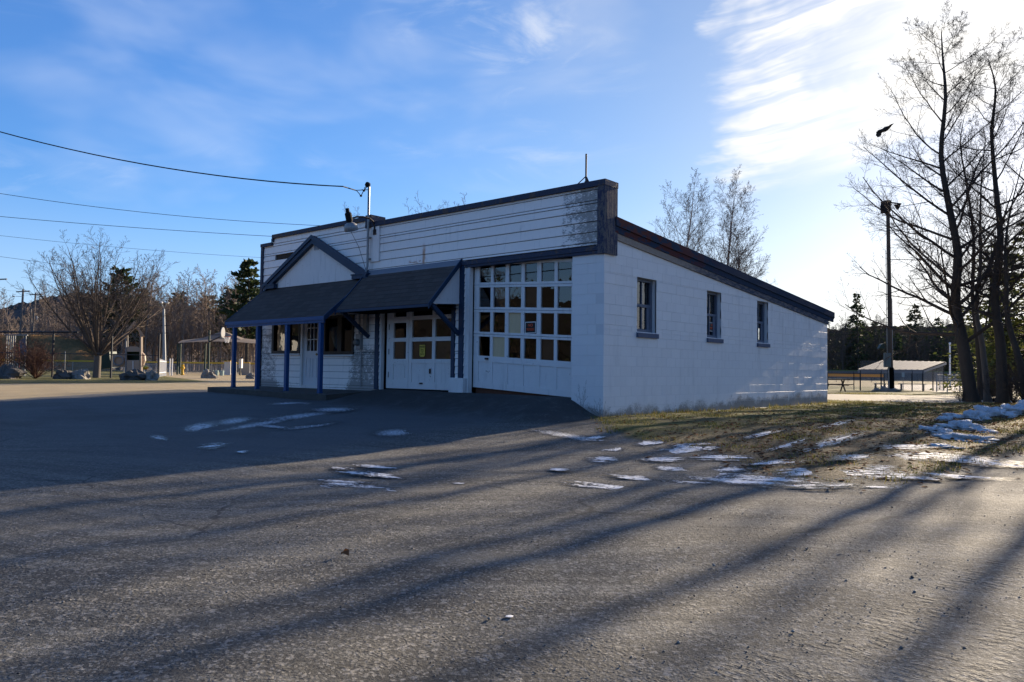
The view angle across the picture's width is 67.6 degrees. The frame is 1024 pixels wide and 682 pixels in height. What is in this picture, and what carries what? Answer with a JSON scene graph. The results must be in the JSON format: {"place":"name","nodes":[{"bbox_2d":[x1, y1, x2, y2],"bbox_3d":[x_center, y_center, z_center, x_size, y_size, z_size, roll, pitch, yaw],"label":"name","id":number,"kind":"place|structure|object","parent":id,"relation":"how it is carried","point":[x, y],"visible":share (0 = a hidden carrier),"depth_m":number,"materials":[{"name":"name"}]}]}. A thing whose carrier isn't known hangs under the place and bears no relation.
{"place":"outdoors","nodes":[
{"label":"outdoors","id":0,"kind":"place"},
{"bbox_2d":[29,292,41,333],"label":"utility pole","id":1,"kind":"object","parent":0,"point":[33,310],"visible":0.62,"depth_m":115.89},
{"bbox_2d":[0,334,109,370],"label":"grassy bank","id":2,"kind":"structure","parent":0,"point":[68,345],"depth_m":94.39,"materials":[{"name":"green plant"}]},
{"bbox_2d":[12,289,29,333],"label":"utility pole","id":3,"kind":"object","parent":2,"relation":"on","point":[21,314],"visible":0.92,"depth_m":103.89,"materials":[{"name":"grey"}]},
{"bbox_2d":[0,294,252,368],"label":"hill","id":4,"kind":"structure","parent":0,"point":[17,310],"depth_m":401.18,"materials":[{"name":"plant"}]},
{"bbox_2d":[0,369,254,398],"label":"dirt track","id":5,"kind":"structure","parent":0,"point":[12,391],"depth_m":25.76,"materials":[{"name":"soil"}]},
{"bbox_2d":[97,265,146,369],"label":"pine","id":6,"kind":"object","parent":5,"relation":"on","point":[116,303],"visible":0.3,"depth_m":99.89,"materials":[{"name":"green plant"}]},
{"bbox_2d":[2,359,254,372],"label":"outfield fence","id":7,"kind":"object","parent":5,"relation":"on","point":[81,365],"visible":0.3,"depth_m":79.48,"materials":[{"name":"yellow"}]},
{"bbox_2d":[137,286,158,345],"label":"pine","id":8,"kind":"object","parent":5,"relation":"on","point":[146,313],"visible":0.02,"depth_m":120.09,"materials":[{"name":"green plant"}]},
{"bbox_2d":[160,302,169,371],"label":"light pole","id":9,"kind":"object","parent":5,"relation":"on","point":[164,344],"visible":0.65,"depth_m":75.89,"materials":[{"name":"grey"}]},
{"bbox_2d":[160,291,189,369],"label":"pine","id":10,"kind":"object","parent":5,"relation":"on","point":[178,316],"visible":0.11,"depth_m":129.97,"materials":[{"name":"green plant"}]},
{"bbox_2d":[180,364,184,374],"bbox_3d":[-25.856,2.221,60.011,0.340,0.900,0.340,-1,-3,41],"label":"fire hydrant","id":11,"kind":"object","parent":5,"relation":"on","point":[182,367],"visible":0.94,"depth_m":59.92,"materials":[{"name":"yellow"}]},
{"bbox_2d":[144,364,254,373],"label":"outfield rail fence","id":12,"kind":"object","parent":5,"relation":"on","point":[196,367],"visible":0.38,"depth_m":70.01,"materials":[{"name":"yellow"}]},
{"bbox_2d":[190,295,217,347],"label":"pine","id":13,"kind":"object","parent":5,"relation":"on","point":[214,296],"visible":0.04,"depth_m":125.11,"materials":[{"name":"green plant"}]},
{"bbox_2d":[201,369,217,378],"bbox_3d":[-18.202,2.088,45.925,1.262,0.876,0.733,-1,-3,41],"label":"boulder","id":14,"kind":"object","parent":5,"relation":"on","point":[208,373],"visible":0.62,"depth_m":45.69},
{"bbox_2d":[176,332,255,374],"bbox_3d":[-24.858,1.018,64.965,9.139,3.766,5.990,1,-2,0],"label":"shade canopy","id":15,"kind":"object","parent":5,"relation":"on","point":[228,335],"visible":0.68,"depth_m":63.59,"materials":[{"name":"metal"}]},
{"bbox_2d":[207,327,229,368],"bbox_3d":[-21.828,0.793,57.044,1.636,3.649,0.800,0,-2,21],"label":"basketball goal","id":16,"kind":"object","parent":5,"relation":"on","point":[222,333],"visible":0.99,"depth_m":57.00,"materials":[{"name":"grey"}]},
{"bbox_2d":[224,361,230,374],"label":"field panel","id":17,"kind":"structure","parent":5,"relation":"on","point":[227,367],"depth_m":66.02,"materials":[{"name":"grey plastic"}]},
{"bbox_2d":[201,288,255,360],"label":"bare tree","id":18,"kind":"object","parent":5,"relation":"on","point":[224,344],"visible":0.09,"depth_m":104.42,"materials":[{"name":"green plant"}]},
{"bbox_2d":[215,258,259,361],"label":"pine","id":19,"kind":"object","parent":5,"relation":"on","point":[243,273],"visible":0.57,"depth_m":91.81,"materials":[{"name":"green plant"}]},
{"bbox_2d":[239,359,242,374],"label":"utility cabinet","id":20,"kind":"object","parent":5,"relation":"on","point":[240,363],"visible":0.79,"depth_m":65.04,"materials":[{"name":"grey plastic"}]},
{"bbox_2d":[242,362,249,374],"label":"field panel","id":21,"kind":"structure","parent":5,"relation":"on","point":[246,368],"depth_m":66.01,"materials":[{"name":"grey"}]},
{"bbox_2d":[245,373,254,378],"bbox_3d":[-16.083,2.246,47.008,0.955,0.615,0.512,-1,-3,41],"label":"boulder","id":22,"kind":"object","parent":5,"relation":"on","point":[250,376],"visible":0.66,"depth_m":46.82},
{"bbox_2d":[112,321,145,371],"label":"play tower","id":23,"kind":"structure","parent":0,"point":[135,359],"depth_m":47.00,"materials":[{"name":"grey"}]},
{"bbox_2d":[127,352,138,359],"bbox_3d":[-23.536,0.927,47.550,0.768,0.543,0.120,1,-2,0],"label":"dark window","id":24,"kind":"structure","parent":23,"relation":"in","point":[134,355],"depth_m":47.50,"materials":[{"name":"black"}]},
{"bbox_2d":[0,235,260,257],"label":"power line","id":25,"kind":"object","parent":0,"point":[133,248],"visible":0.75,"depth_m":101.09,"materials":[{"name":"black plastic"}]},
{"bbox_2d":[0,216,271,236],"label":"power line","id":26,"kind":"object","parent":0,"point":[131,227],"visible":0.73,"depth_m":41.49,"materials":[{"name":"black plastic"}]},
{"bbox_2d":[0,193,319,225],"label":"power line","id":27,"kind":"object","parent":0,"point":[162,214],"visible":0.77,"depth_m":41.81,"materials":[{"name":"black plastic"}]},
{"bbox_2d":[0,389,1023,681],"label":"gravel lot","id":28,"kind":"structure","parent":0,"point":[104,555],"depth_m":5.11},
{"bbox_2d":[341,548,348,555],"bbox_3d":[-1.107,1.400,5.070,0.069,0.040,0.046,0,-2,7],"label":"dead leaf","id":29,"kind":"object","parent":28,"relation":"on","point":[346,551],"visible":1,"depth_m":5.06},
{"bbox_2d":[0,422,1023,681],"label":"loose stones","id":30,"kind":"object","parent":28,"relation":"on","point":[534,546],"visible":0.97,"depth_m":4.54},
{"bbox_2d":[578,384,585,411],"bbox_3d":[1.354,1.093,14.832,0.207,0.685,0.330,1,-2,-11],"label":"dead weed","id":31,"kind":"object","parent":28,"relation":"on","point":[582,397],"visible":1,"depth_m":14.83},
{"bbox_2d":[149,401,1023,616],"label":"snow patches","id":32,"kind":"object","parent":28,"relation":"on","point":[739,480],"visible":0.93,"depth_m":9.48,"materials":[{"name":"snow"}]},
{"bbox_2d":[595,399,1023,490],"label":"fallen leaves","id":33,"kind":"object","parent":28,"relation":"on","point":[884,422],"visible":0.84,"depth_m":12.45,"materials":[{"name":"brown plant"}]},
{"bbox_2d":[0,369,1023,485],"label":"lawn","id":34,"kind":"structure","parent":0,"point":[656,427],"depth_m":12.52,"materials":[{"name":"plant"}]},
{"bbox_2d":[0,328,21,366],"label":"shrub","id":35,"kind":"object","parent":34,"relation":"on","point":[2,349],"visible":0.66,"depth_m":41.31,"materials":[{"name":"plant"}]},
{"bbox_2d":[0,364,27,378],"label":"boulder","id":36,"kind":"object","parent":34,"relation":"on","point":[8,371],"visible":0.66,"depth_m":35.99,"materials":[{"name":"stone"}]},
{"bbox_2d":[4,335,27,375],"bbox_3d":[-28.552,0.822,44.089,1.351,2.387,0.322,1,-2,0],"label":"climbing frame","id":37,"kind":"object","parent":34,"relation":"on","point":[12,339],"visible":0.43,"depth_m":44.01,"materials":[{"name":"grey"}]},
{"bbox_2d":[2,332,71,378],"bbox_3d":[-23.461,0.731,37.596,2.859,2.318,3.038,-1,-3,41],"label":"shrub","id":38,"kind":"object","parent":34,"relation":"on","point":[32,359],"visible":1,"depth_m":37.33,"materials":[{"name":"plant"}]},
{"bbox_2d":[52,369,72,378],"bbox_3d":[-21.981,1.819,37.515,1.689,0.885,0.967,-1,-3,41],"label":"boulder","id":39,"kind":"object","parent":34,"relation":"on","point":[63,374],"visible":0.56,"depth_m":37.06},
{"bbox_2d":[0,331,160,377],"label":"playground fence","id":40,"kind":"object","parent":34,"relation":"on","point":[111,354],"visible":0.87,"depth_m":41.48,"materials":[{"name":"grey"}]},
{"bbox_2d":[0,331,77,332],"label":"top beam","id":41,"kind":"structure","parent":40,"relation":"attached to","point":[37,331],"depth_m":40.72,"materials":[{"name":"grey"}]},
{"bbox_2d":[72,368,90,378],"bbox_3d":[-21.144,1.760,37.501,1.238,0.874,0.812,-1,-3,41],"label":"boulder","id":42,"kind":"object","parent":34,"relation":"on","point":[81,374],"visible":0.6,"depth_m":37.30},
{"bbox_2d":[10,226,190,377],"bbox_3d":[-22.287,-1.951,42.227,6.931,8.123,9.770,1,-2,-3],"label":"vase shaped tree","id":43,"kind":"object","parent":34,"relation":"on","point":[94,344],"visible":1,"depth_m":41.29,"materials":[{"name":"brown plant"}]},
{"bbox_2d":[101,351,116,368],"bbox_3d":[-25.807,1.235,48.950,0.755,1.157,0.943,1,-2,0],"label":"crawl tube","id":44,"kind":"object","parent":34,"relation":"on","point":[105,361],"visible":0.64,"depth_m":48.50,"materials":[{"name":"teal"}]},
{"bbox_2d":[0,264,259,372],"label":"woods","id":45,"kind":"object","parent":34,"relation":"on","point":[185,327],"visible":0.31,"depth_m":101.62,"materials":[{"name":"plant"}]},
{"bbox_2d":[119,368,145,379],"bbox_3d":[-18.607,1.831,37.589,2.165,0.988,1.181,-1,-3,41],"label":"boulder","id":46,"kind":"object","parent":34,"relation":"on","point":[135,374],"visible":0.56,"depth_m":37.02,"materials":[{"name":"stone"}]},
{"bbox_2d":[145,370,159,379],"bbox_3d":[-17.560,1.825,37.194,0.544,0.864,1.102,3,-3,-42],"label":"boulder","id":47,"kind":"object","parent":34,"relation":"on","point":[152,375],"visible":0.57,"depth_m":36.96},
{"bbox_2d":[157,359,166,376],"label":"picket gate","id":48,"kind":"structure","parent":34,"relation":"on","point":[163,367],"depth_m":51.63,"materials":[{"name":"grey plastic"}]},
{"bbox_2d":[344,193,466,215],"bbox_3d":[-5.962,-3.289,46.977,12.823,11.893,9.097,3,-3,-39],"label":"vase shaped tree","id":49,"kind":"object","parent":34,"relation":"on","point":[419,204],"visible":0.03,"depth_m":46.87,"materials":[{"name":"brown plant"}]},
{"bbox_2d":[207,154,834,416],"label":"roadside garage","id":50,"kind":"structure","parent":34,"relation":"on","point":[622,313],"depth_m":18.12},
{"bbox_2d":[270,324,300,354],"bbox_3d":[-6.518,-0.115,22.234,1.520,1.055,0.219,-1,-3,41],"label":"front window","id":51,"kind":"structure","parent":50,"relation":"in","point":[281,328],"depth_m":22.58,"materials":[{"name":"black"}]},
{"bbox_2d":[303,323,318,384],"bbox_3d":[-5.624,0.246,21.387,0.770,1.980,0.133,-1,-3,41],"label":"entry door","id":52,"kind":"structure","parent":50,"relation":"in","point":[310,359],"depth_m":21.44,"materials":[{"name":"white paint"}]},
{"bbox_2d":[323,315,354,355],"bbox_3d":[-4.623,-0.135,20.580,1.410,1.095,0.220,-1,-3,41],"label":"front window","id":53,"kind":"structure","parent":50,"relation":"in","point":[337,333],"depth_m":20.52,"materials":[{"name":"black"}]},
{"bbox_2d":[344,208,375,268],"bbox_3d":[-3.866,-2.564,19.317,0.352,1.463,0.949,-1,-3,41],"label":"security light","id":54,"kind":"object","parent":50,"relation":"attached to","point":[350,226],"visible":1,"depth_m":19.01,"materials":[{"name":"metal"}]},
{"bbox_2d":[356,182,371,271],"bbox_3d":[-3.862,-2.912,19.848,0.511,2.397,0.196,-1,-3,41],"label":"service mast","id":55,"kind":"object","parent":50,"relation":"on","point":[367,184],"visible":1,"depth_m":19.70,"materials":[{"name":"grey metal"}]},
{"bbox_2d":[0,131,355,190],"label":"power line","id":56,"kind":"object","parent":55,"relation":"attached to","point":[181,170],"visible":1,"depth_m":20.09,"materials":[{"name":"black plastic"}]},
{"bbox_2d":[386,304,456,389],"bbox_3d":[-2.205,-0.011,18.559,2.557,2.360,0.105,-1,-3,41],"label":"overhead door","id":57,"kind":"structure","parent":50,"relation":"in","point":[405,368],"depth_m":18.68,"materials":[{"name":"white paint"}]},
{"bbox_2d":[419,345,424,356],"bbox_3d":[-2.175,0.239,18.532,0.200,0.290,0.006,-1,-3,41],"label":"posted sign","id":58,"kind":"object","parent":50,"relation":"attached to","point":[422,351],"visible":1,"depth_m":18.53,"materials":[{"name":"green"}]},
{"bbox_2d":[473,259,572,396],"bbox_3d":[0.242,-0.297,16.542,2.865,3.037,0.225,-1,-3,41],"label":"garage door","id":59,"kind":"structure","parent":50,"relation":"in","point":[496,373],"depth_m":16.52,"materials":[{"name":"white paint"}]},
{"bbox_2d":[525,321,535,332],"bbox_3d":[0.393,-0.288,16.361,0.300,0.250,0.007,-1,-3,41],"label":"warning sign","id":60,"kind":"object","parent":50,"relation":"attached to","point":[530,327],"visible":1,"depth_m":16.36,"materials":[{"name":"red"}]},
{"bbox_2d":[636,278,658,338],"bbox_3d":[2.803,-0.692,16.208,0.237,1.255,0.830,-1,-3,41],"label":"side window","id":61,"kind":"structure","parent":50,"relation":"in","point":[648,308],"depth_m":16.37,"materials":[{"name":"blue wood"}]},
{"bbox_2d":[707,291,723,342],"bbox_3d":[4.844,-0.576,18.545,0.237,1.235,0.800,-1,-3,41],"label":"side window","id":62,"kind":"structure","parent":50,"relation":"in","point":[713,316],"depth_m":18.66,"materials":[{"name":"blue glass"}]},
{"bbox_2d":[757,301,769,347],"bbox_3d":[6.721,-0.449,20.693,0.237,1.235,0.770,-1,-3,41],"label":"side window","id":63,"kind":"structure","parent":50,"relation":"in","point":[761,323],"depth_m":20.87,"materials":[{"name":"blue glass"}]},
{"bbox_2d":[646,167,741,267],"bbox_3d":[9.507,-3.318,42.341,5.062,12.254,6.233,-1,-3,41],"label":"birch","id":64,"kind":"object","parent":34,"relation":"on","point":[700,198],"visible":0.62,"depth_m":41.89,"materials":[{"name":"brown plant"}]},
{"bbox_2d":[683,164,767,277],"bbox_3d":[11.655,-3.255,41.104,4.446,12.132,5.592,-1,-3,41],"label":"birch","id":65,"kind":"object","parent":34,"relation":"on","point":[726,223],"visible":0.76,"depth_m":40.78,"materials":[{"name":"brown plant"}]},
{"bbox_2d":[705,224,777,284],"bbox_3d":[11.534,-1.851,40.510,4.117,9.311,3.381,-1,-3,41],"label":"birch","id":66,"kind":"object","parent":34,"relation":"on","point":[739,259],"visible":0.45,"depth_m":40.55,"materials":[{"name":"brown plant"}]},
{"bbox_2d":[827,379,853,391],"bbox_3d":[19.723,2.726,46.971,1.801,0.802,1.760,1,-2,0],"label":"picnic table","id":67,"kind":"object","parent":34,"relation":"on","point":[843,384],"visible":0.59,"depth_m":46.63,"materials":[{"name":"brown wood"}]},
{"bbox_2d":[827,372,859,389],"bbox_3d":[21.625,2.712,51.979,4.169,1.214,0.072,1,-2,0],"label":"backstop fence","id":68,"kind":"object","parent":34,"relation":"on","point":[843,378],"visible":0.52,"depth_m":51.98,"materials":[{"name":"grey"}]},
{"bbox_2d":[878,386,887,391],"bbox_3d":[24.016,3.163,49.467,0.592,0.558,0.394,-1,-3,33],"label":"boulder","id":69,"kind":"object","parent":34,"relation":"on","point":[882,388],"visible":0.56,"depth_m":49.35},
{"bbox_2d":[877,200,901,388],"bbox_3d":[24.502,-2.748,49.699,1.378,12.844,1.031,2,-2,-21],"label":"utility pole","id":70,"kind":"object","parent":34,"relation":"on","point":[888,363],"visible":0.73,"depth_m":49.86,"materials":[{"name":"brown wood"}]},
{"bbox_2d":[888,388,900,391],"bbox_3d":[24.744,3.239,49.465,0.782,0.390,0.428,-1,-3,41],"label":"boulder","id":71,"kind":"object","parent":34,"relation":"on","point":[895,390],"visible":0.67,"depth_m":49.32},
{"bbox_2d":[858,360,946,390],"bbox_3d":[27.141,2.366,52.970,3.561,2.135,8.374,-1,-3,41],"label":"dugout","id":72,"kind":"object","parent":34,"relation":"on","point":[912,367],"visible":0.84,"depth_m":51.02,"materials":[{"name":"metal"}]},
{"bbox_2d":[828,1,1023,401],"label":"bare tree","id":73,"kind":"object","parent":34,"relation":"on","point":[968,379],"visible":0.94,"depth_m":30.76,"materials":[{"name":"brown plant"}]},
{"bbox_2d":[917,425,944,430],"bbox_3d":[7.431,1.616,13.627,0.589,0.221,0.421,-1,-3,41],"label":"snow pile","id":74,"kind":"object","parent":34,"relation":"on","point":[921,427],"visible":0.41,"depth_m":13.56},
{"bbox_2d":[925,428,952,433],"bbox_3d":[7.419,1.598,13.075,0.493,0.218,0.548,2,-2,-20],"label":"snow pile","id":75,"kind":"object","parent":34,"relation":"on","point":[944,431],"visible":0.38,"depth_m":13.00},
{"bbox_2d":[923,443,964,448],"bbox_3d":[6.181,1.543,11.061,0.710,0.129,0.459,-1,-3,41],"label":"snow pile","id":76,"kind":"object","parent":34,"relation":"on","point":[944,446],"visible":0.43,"depth_m":10.96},
{"bbox_2d":[936,415,952,420],"bbox_3d":[9.514,1.772,16.943,0.453,0.251,0.310,-1,-3,29],"label":"snow pile","id":77,"kind":"object","parent":34,"relation":"on","point":[943,417],"visible":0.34,"depth_m":16.84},
{"bbox_2d":[890,27,1023,402],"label":"bare tree","id":78,"kind":"object","parent":34,"relation":"on","point":[1000,351],"visible":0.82,"depth_m":29.86,"materials":[{"name":"brown plant"}]},
{"bbox_2d":[927,419,996,433],"bbox_3d":[8.332,1.648,14.217,1.344,0.393,0.884,-1,-3,41],"label":"snow pile","id":79,"kind":"object","parent":34,"relation":"on","point":[966,424],"visible":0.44,"depth_m":14.06,"materials":[{"name":"snow"}]},
{"bbox_2d":[928,433,998,443],"bbox_3d":[7.322,1.596,12.287,1.140,0.236,0.866,-1,-3,41],"label":"snow pile","id":80,"kind":"object","parent":34,"relation":"on","point":[959,436],"visible":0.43,"depth_m":12.12,"materials":[{"name":"snow"}]},
{"bbox_2d":[941,409,991,420],"bbox_3d":[10.696,1.864,17.996,1.031,0.522,0.935,-1,-3,41],"label":"snow pile","id":81,"kind":"object","parent":34,"relation":"on","point":[974,414],"visible":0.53,"depth_m":17.86,"materials":[{"name":"snow"}]},
{"bbox_2d":[930,104,1009,399],"bbox_3d":[20.063,-3.885,33.623,2.889,13.264,3.972,-1,-3,41],"label":"bare tree","id":82,"kind":"object","parent":34,"relation":"on","point":[978,367],"visible":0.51,"depth_m":33.44,"materials":[{"name":"brown plant"}]},
{"bbox_2d":[925,150,1023,399],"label":"bare tree","id":83,"kind":"object","parent":34,"relation":"on","point":[1011,334],"visible":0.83,"depth_m":28.98,"materials":[{"name":"brown plant"}]},
{"bbox_2d":[930,243,1023,396],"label":"hemlock","id":84,"kind":"object","parent":34,"relation":"on","point":[970,333],"visible":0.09,"depth_m":40.25,"materials":[{"name":"green plant"}]},
{"bbox_2d":[973,405,1019,417],"bbox_3d":[12.448,1.939,19.855,1.288,0.542,0.869,-1,-3,41],"label":"snow pile","id":85,"kind":"object","parent":34,"relation":"on","point":[996,411],"visible":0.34,"depth_m":19.58,"materials":[{"name":"snow"}]},
{"bbox_2d":[986,362,1019,402],"bbox_3d":[19.880,1.589,30.467,1.921,1.878,2.808,0,-2,10],"label":"brush","id":86,"kind":"object","parent":34,"relation":"on","point":[1011,396],"visible":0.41,"depth_m":30.43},
{"bbox_2d":[987,355,1023,399],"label":"brush","id":87,"kind":"object","parent":34,"relation":"on","point":[1018,386],"visible":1,"depth_m":28.57,"materials":[{"name":"plant"}]},
{"bbox_2d":[1000,403,1023,414],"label":"snow pile","id":88,"kind":"object","parent":34,"relation":"on","point":[1018,408],"visible":0.4,"depth_m":20.91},
{"bbox_2d":[1000,63,1023,184],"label":"bare tree","id":89,"kind":"object","parent":34,"relation":"on","point":[1009,167],"visible":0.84,"depth_m":28.16,"materials":[{"name":"brown plant"}]},
{"bbox_2d":[0,0,1023,338],"label":"sky","id":90,"kind":"structure","parent":0,"point":[439,101],"materials":[{"name":"blue"}]},
{"bbox_2d":[876,123,893,136],"bbox_3d":[11.793,-6.581,24.038,0.536,0.385,0.539,-1,-3,41],"label":"bird","id":91,"kind":"object","parent":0,"point":[881,131],"visible":1,"depth_m":23.97},
{"bbox_2d":[828,379,957,385],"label":"ball field","id":92,"kind":"structure","parent":0,"point":[866,383],"depth_m":110.07,"materials":[{"name":"soil"}]},
{"bbox_2d":[835,325,849,377],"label":"spruce","id":93,"kind":"object","parent":92,"relation":"on","point":[842,347],"visible":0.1,"depth_m":205.05,"materials":[{"name":"plant"}]},
{"bbox_2d":[828,374,882,381],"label":"outfield fence","id":94,"kind":"object","parent":92,"relation":"on","point":[851,375],"visible":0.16,"depth_m":111.93,"materials":[{"name":"brown"}]},
{"bbox_2d":[837,292,878,369],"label":"spruce","id":95,"kind":"object","parent":92,"relation":"on","point":[854,317],"visible":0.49,"depth_m":180.10,"materials":[{"name":"green plant"}]},
{"bbox_2d":[896,304,930,379],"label":"spruce","id":96,"kind":"object","parent":92,"relation":"on","point":[911,318],"visible":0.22,"depth_m":190.32,"materials":[{"name":"plant"}]},
{"bbox_2d":[827,370,1016,380],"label":"outfield fence","id":97,"kind":"object","parent":92,"relation":"on","point":[896,374],"visible":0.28,"depth_m":149.97,"materials":[{"name":"grey"}]},
{"bbox_2d":[930,318,953,370],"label":"spruce","id":98,"kind":"object","parent":92,"relation":"on","point":[936,320],"visible":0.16,"depth_m":200.25,"materials":[{"name":"plant"}]},
{"bbox_2d":[827,322,995,378],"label":"hill","id":99,"kind":"structure","parent":0,"point":[868,327],"depth_m":304.92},
{"bbox_2d":[827,394,1020,402],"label":"dirt road","id":100,"kind":"structure","parent":0,"point":[914,398],"depth_m":34.05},
{"bbox_2d":[954,386,964,401],"bbox_3d":[18.189,2.156,30.969,0.672,0.657,0.983,0,-2,17],"label":"brush","id":101,"kind":"object","parent":100,"relation":"on","point":[959,397],"visible":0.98,"depth_m":30.93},
{"bbox_2d":[945,126,1015,401],"bbox_3d":[18.940,-3.070,31.061,2.647,11.434,3.317,-1,-3,41],"label":"bare tree","id":102,"kind":"object","parent":100,"relation":"on","point":[987,396],"visible":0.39,"depth_m":31.42,"materials":[{"name":"brown plant"}]},
{"bbox_2d":[953,241,1023,395],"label":"hemlock","id":103,"kind":"object","parent":100,"relation":"on","point":[1009,349],"visible":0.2,"depth_m":36.95,"materials":[{"name":"green plant"}]},
{"bbox_2d":[976,375,1008,401],"bbox_3d":[19.864,1.889,31.423,1.966,1.314,1.345,2,-2,-25],"label":"brush","id":104,"kind":"object","parent":100,"relation":"on","point":[991,391],"visible":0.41,"depth_m":31.40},
{"bbox_2d":[971,222,1023,397],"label":"hemlock","id":105,"kind":"object","parent":100,"relation":"on","point":[1020,338],"visible":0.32,"depth_m":36.31,"materials":[{"name":"green plant"}]},
{"bbox_2d":[873,385,1013,392],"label":"infield","id":106,"kind":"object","parent":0,"point":[914,387],"visible":0.25,"depth_m":65.05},
{"bbox_2d":[936,374,961,391],"bbox_3d":[33.083,2.912,52.936,10.415,1.206,0.129,2,-2,-22],"label":"dugout fence","id":107,"kind":"object","parent":106,"relation":"on","point":[947,382],"visible":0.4,"depth_m":51.34,"materials":[{"name":"grey"}]},
{"bbox_2d":[942,320,986,390],"bbox_3d":[31.241,0.911,52.065,2.944,5.334,3.654,3,-3,-41],"label":"hemlock","id":108,"kind":"object","parent":106,"relation":"on","point":[971,326],"visible":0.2,"depth_m":52.10,"materials":[{"name":"green plant"}]},
{"bbox_2d":[949,342,950,385],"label":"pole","id":109,"kind":"object","parent":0,"point":[950,361],"visible":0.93,"depth_m":69.93,"materials":[{"name":"grey metal"}]},
{"bbox_3d":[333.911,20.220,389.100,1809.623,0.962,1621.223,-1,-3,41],"label":"ground","id":110,"kind":"structure","parent":0,"visible":0},
{"bbox_2d":[758,312,1023,380],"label":"woods","id":111,"kind":"object","parent":110,"relation":"on","point":[876,353],"visible":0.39,"depth_m":175.90,"materials":[{"name":"plant"}]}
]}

